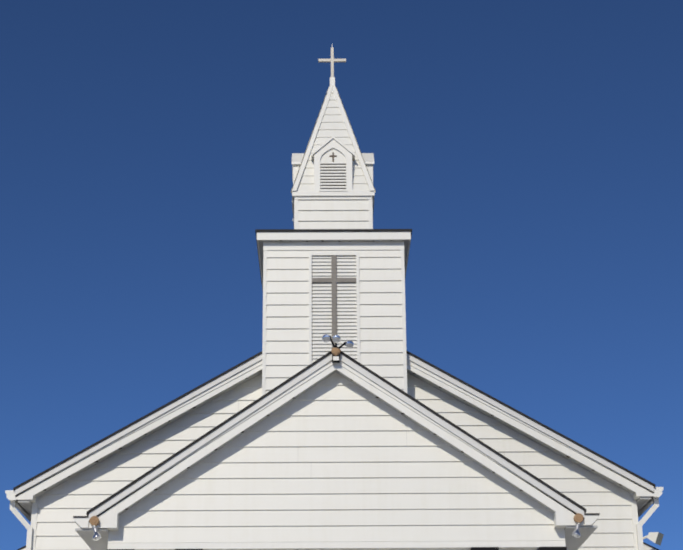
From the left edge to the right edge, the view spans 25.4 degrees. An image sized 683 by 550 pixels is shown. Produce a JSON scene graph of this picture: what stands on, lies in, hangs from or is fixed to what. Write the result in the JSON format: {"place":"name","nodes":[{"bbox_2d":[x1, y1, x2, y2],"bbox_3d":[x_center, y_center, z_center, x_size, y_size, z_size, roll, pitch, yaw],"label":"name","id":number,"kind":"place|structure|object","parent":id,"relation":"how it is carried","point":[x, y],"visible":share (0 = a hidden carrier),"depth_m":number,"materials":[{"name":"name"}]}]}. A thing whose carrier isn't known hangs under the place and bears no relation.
{"place":"outdoors","nodes":[
{"label":"outdoors","id":0,"kind":"place"},
{"bbox_2d":[107,547,566,549],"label":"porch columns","id":1,"kind":"structure","parent":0,"point":[497,548],"depth_m":22.68,"materials":[{"name":"white wood"}]},
{"bbox_2d":[0,0,682,549],"label":"sky","id":2,"kind":"structure","parent":0,"point":[530,152],"materials":[{"name":"blue"}]},
{"label":"ground","id":3,"kind":"structure","parent":0,"visible":0},
{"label":"foundation steps","id":4,"kind":"object","parent":3,"relation":"on","visible":0},
{"bbox_2d":[31,373,637,549],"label":"hall walls","id":5,"kind":"structure","parent":4,"relation":"on","point":[55,510],"depth_m":26.41,"materials":[{"name":"white wood"}]},
{"bbox_2d":[255,196,411,395],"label":"bell tower","id":6,"kind":"structure","parent":5,"relation":"on","point":[331,266],"depth_m":26.98,"materials":[{"name":"white paint"}]},
{"bbox_2d":[291,77,375,222],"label":"spire","id":7,"kind":"structure","parent":6,"relation":"on","point":[332,160],"depth_m":28.46,"materials":[{"name":"white paint"}]},
{"bbox_2d":[318,47,345,76],"bbox_3d":[-0.182,-4.203,29.930,0.544,0.810,0.056,0,-20,-1],"label":"cross","id":8,"kind":"object","parent":7,"relation":"on","point":[332,60],"visible":0.9,"depth_m":29.91,"materials":[{"name":"paint"}]},
{"bbox_2d":[5,487,662,549],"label":"gutters and downspouts","id":9,"kind":"object","parent":5,"relation":"attached to","point":[654,501],"visible":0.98,"depth_m":26.02,"materials":[{"name":"white paint"}]},
{"bbox_2d":[13,350,655,517],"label":"hall roof","id":10,"kind":"structure","parent":5,"relation":"on","point":[30,490],"depth_m":26.38,"materials":[{"name":"white wood"}]},
{"bbox_2d":[17,542,658,549],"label":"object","id":11,"kind":"object","parent":5,"relation":"on","point":[647,546],"depth_m":26.67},
{"bbox_2d":[73,351,599,549],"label":"front gable","id":12,"kind":"structure","parent":4,"relation":"on","point":[324,452],"depth_m":22.99,"materials":[{"name":"white wood"}]},
{"bbox_2d":[89,334,663,545],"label":"flood lights","id":13,"kind":"object","parent":12,"relation":"attached to","point":[656,537],"visible":1,"depth_m":23.28,"materials":[{"name":"silver metal"}]}
]}

